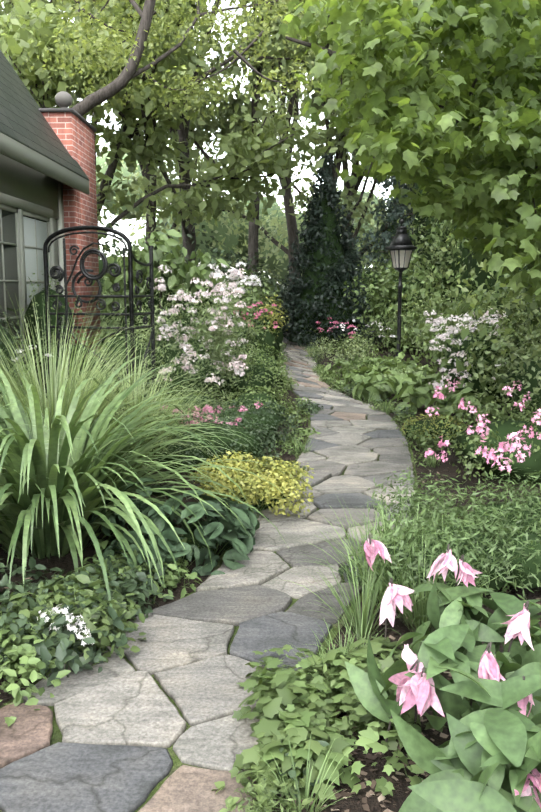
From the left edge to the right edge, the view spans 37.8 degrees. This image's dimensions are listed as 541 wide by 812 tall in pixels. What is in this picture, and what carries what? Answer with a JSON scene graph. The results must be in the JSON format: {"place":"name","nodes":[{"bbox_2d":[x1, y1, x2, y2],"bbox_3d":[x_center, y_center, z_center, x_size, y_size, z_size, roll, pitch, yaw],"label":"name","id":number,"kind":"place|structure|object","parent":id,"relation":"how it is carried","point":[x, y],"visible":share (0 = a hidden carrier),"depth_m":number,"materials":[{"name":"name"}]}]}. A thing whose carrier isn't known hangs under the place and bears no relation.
{"place":"outdoors","nodes":[
{"label":"outdoors","id":0,"kind":"place"},
{"bbox_2d":[23,216,49,307],"bbox_3d":[-2.833,-1.519,9.601,0.003,1.470,0.982,0,9,1],"label":"window pane","id":1,"kind":"structure","parent":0,"point":[30,240],"depth_m":9.44,"materials":[{"name":"grey glass"}]},
{"bbox_2d":[2,0,430,283],"label":"sky","id":2,"kind":"structure","parent":0,"point":[305,172],"materials":[{"name":"white"}]},
{"bbox_2d":[0,69,540,609],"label":"shrubs","id":3,"kind":"object","parent":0,"point":[530,463],"visible":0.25,"depth_m":8.92,"materials":[{"name":"green plant"}]},
{"bbox_2d":[0,292,540,811],"bbox_3d":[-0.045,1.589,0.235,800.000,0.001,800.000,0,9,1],"label":"ground","id":4,"kind":"structure","parent":0,"point":[398,798],"depth_m":4.48,"materials":[{"name":"soil"}]},
{"bbox_2d":[17,218,59,407],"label":"house walls","id":5,"kind":"structure","parent":4,"relation":"on","point":[56,245],"depth_m":10.48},
{"bbox_2d":[0,192,55,360],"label":"window frames","id":6,"kind":"structure","parent":5,"relation":"attached to","point":[19,208],"depth_m":8.94,"materials":[{"name":"grey wood"}]},
{"bbox_2d":[0,209,45,346],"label":"window glass panes","id":7,"kind":"object","parent":6,"relation":"in","point":[10,251],"depth_m":8.61,"materials":[{"name":"grey glass"}]},
{"bbox_2d":[0,50,88,180],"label":"roof","id":8,"kind":"structure","parent":5,"relation":"on","point":[23,120],"depth_m":9.37,"materials":[{"name":"grey"}]},
{"bbox_2d":[0,132,89,218],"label":"house trim","id":9,"kind":"structure","parent":5,"relation":"attached to","point":[29,175],"depth_m":9.02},
{"bbox_2d":[57,181,64,297],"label":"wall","id":10,"kind":"structure","parent":5,"relation":"attached to","point":[60,223],"depth_m":10.59,"materials":[{"name":"grey paint"}]},
{"bbox_2d":[41,112,100,355],"bbox_3d":[-3.034,-2.090,11.449,0.780,3.880,1.340,0,9,1],"label":"brick chimney","id":11,"kind":"object","parent":4,"relation":"on","point":[74,133],"visible":0.36,"depth_m":11.01,"materials":[{"name":"red brick"}]},
{"bbox_2d":[38,108,96,131],"bbox_3d":[-3.034,-4.030,11.152,0.840,0.045,1.400,0,9,1],"label":"chimney cap","id":12,"kind":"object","parent":11,"relation":"on","point":[82,119],"depth_m":10.46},
{"bbox_2d":[55,91,71,107],"bbox_3d":[-2.827,-4.148,10.798,0.235,0.295,0.232,0,9,1],"label":"ball finial","id":13,"kind":"object","parent":12,"relation":"on","point":[63,99],"visible":0.71,"depth_m":10.72,"materials":[{"name":"grey stone"}]},
{"bbox_2d":[43,225,155,409],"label":"gate","id":14,"kind":"structure","parent":4,"relation":"on","point":[62,273],"depth_m":7.58,"materials":[{"name":"black metal"}]},
{"bbox_2d":[0,355,293,628],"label":"ornamental grass","id":15,"kind":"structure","parent":4,"relation":"on","point":[53,498],"depth_m":4.53,"materials":[{"name":"green plant"}]},
{"bbox_2d":[90,477,268,586],"bbox_3d":[-0.548,0.757,4.619,1.070,0.572,1.064,0,9,1],"label":"hosta plant","id":16,"kind":"object","parent":4,"relation":"on","point":[229,529],"visible":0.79,"depth_m":4.43,"materials":[{"name":"green plant"}]},
{"bbox_2d":[0,222,416,797],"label":"plants","id":17,"kind":"object","parent":4,"relation":"on","point":[63,654],"visible":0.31,"depth_m":3.89,"materials":[{"name":"green plant"}]},
{"bbox_2d":[0,361,417,811],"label":"path bed","id":18,"kind":"object","parent":4,"relation":"on","point":[56,736],"depth_m":3.47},
{"bbox_2d":[0,338,414,811],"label":"path flagstones","id":19,"kind":"object","parent":18,"relation":"on","point":[121,724],"visible":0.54,"depth_m":3.33,"materials":[{"name":"grey stone"}]},
{"bbox_2d":[96,151,385,282],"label":"tree crowns","id":20,"kind":"object","parent":4,"relation":"on","point":[231,240],"depth_m":43.11,"materials":[{"name":"green plant"}]},
{"bbox_2d":[0,0,540,412],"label":"foliage","id":21,"kind":"object","parent":4,"relation":"on","point":[20,29],"visible":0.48,"depth_m":18.07,"materials":[{"name":"green plant"}]},
{"bbox_2d":[154,265,506,389],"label":"white flowers","id":22,"kind":"object","parent":21,"relation":"on","point":[223,288],"visible":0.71,"depth_m":9.49,"materials":[{"name":"white plant"}]},
{"bbox_2d":[160,377,540,471],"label":"pink flowers","id":23,"kind":"object","parent":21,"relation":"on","point":[491,455],"visible":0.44,"depth_m":4.22,"materials":[{"name":"pink plant"}]},
{"bbox_2d":[0,61,540,811],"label":"foliage","id":24,"kind":"object","parent":4,"relation":"on","point":[266,733],"visible":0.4,"depth_m":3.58,"materials":[{"name":"green plant"}]},
{"bbox_2d":[11,262,394,645],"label":"white flowers","id":25,"kind":"object","parent":24,"relation":"on","point":[242,281],"visible":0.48,"depth_m":7.44,"materials":[{"name":"white plant"}]},
{"bbox_2d":[231,300,357,338],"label":"magenta flowers","id":26,"kind":"object","parent":24,"relation":"on","point":[276,326],"visible":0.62,"depth_m":12.90,"materials":[{"name":"pink plant"}]},
{"bbox_2d":[0,264,540,490],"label":"shrubs","id":27,"kind":"object","parent":4,"relation":"on","point":[53,392],"visible":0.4,"depth_m":7.22,"materials":[{"name":"green plant"}]},
{"bbox_2d":[4,458,540,811],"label":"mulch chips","id":28,"kind":"object","parent":4,"relation":"on","point":[370,793],"visible":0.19,"depth_m":2.61,"materials":[{"name":"brown wood"}]},
{"bbox_2d":[5,0,540,753],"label":"tree branches","id":29,"kind":"object","parent":4,"relation":"on","point":[147,12],"visible":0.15,"depth_m":18.90,"materials":[{"name":"brown plant"}]},
{"bbox_2d":[22,0,354,123],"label":"tree foliage","id":30,"kind":"object","parent":29,"relation":"attached to","point":[101,33],"visible":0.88,"depth_m":13.74,"materials":[{"name":"green plant"}]},
{"bbox_2d":[278,0,540,303],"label":"maple tree","id":31,"kind":"object","parent":29,"relation":"attached to","point":[397,90],"visible":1,"depth_m":5.81,"materials":[{"name":"green plant"}]},
{"bbox_2d":[50,342,540,811],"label":"grass","id":32,"kind":"structure","parent":4,"relation":"on","point":[360,625],"depth_m":3.99,"materials":[{"name":"green plant"}]},
{"bbox_2d":[276,153,381,346],"bbox_3d":[1.511,-4.134,21.136,3.100,5.114,3.164,0,9,1],"label":"conifer tree","id":33,"kind":"object","parent":4,"relation":"on","point":[351,255],"visible":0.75,"depth_m":20.58,"materials":[{"name":"green plant"}]},
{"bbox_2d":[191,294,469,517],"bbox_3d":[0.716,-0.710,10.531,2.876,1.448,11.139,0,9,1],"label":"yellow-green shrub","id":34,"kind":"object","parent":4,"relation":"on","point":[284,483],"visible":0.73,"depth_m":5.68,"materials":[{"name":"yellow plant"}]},
{"bbox_2d":[385,219,416,358],"bbox_3d":[2.431,-2.070,14.824,0.430,2.820,0.430,-4,10,-24],"label":"lamp post","id":35,"kind":"object","parent":4,"relation":"on","point":[401,240],"visible":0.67,"depth_m":14.65,"materials":[{"name":"black metal"}]},
{"bbox_2d":[391,250,411,267],"bbox_3d":[2.431,-2.740,14.722,0.288,0.311,0.288,-4,10,-24],"label":"lantern glass","id":36,"kind":"object","parent":35,"relation":"attached to","point":[403,255],"visible":0.92,"depth_m":14.63,"materials":[{"name":"white glass"}]},
{"bbox_2d":[345,539,540,811],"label":"lily","id":37,"kind":"object","parent":4,"relation":"on","point":[487,758],"depth_m":2.57,"materials":[{"name":"green plant"}]},
{"bbox_2d":[352,175,421,277],"bbox_3d":[4.640,-6.596,24.318,4.496,6.980,4.622,0,9,1],"label":"background foliage","id":38,"kind":"object","parent":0,"point":[395,209],"visible":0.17,"depth_m":24.23,"materials":[{"name":"green plant"}]}
]}

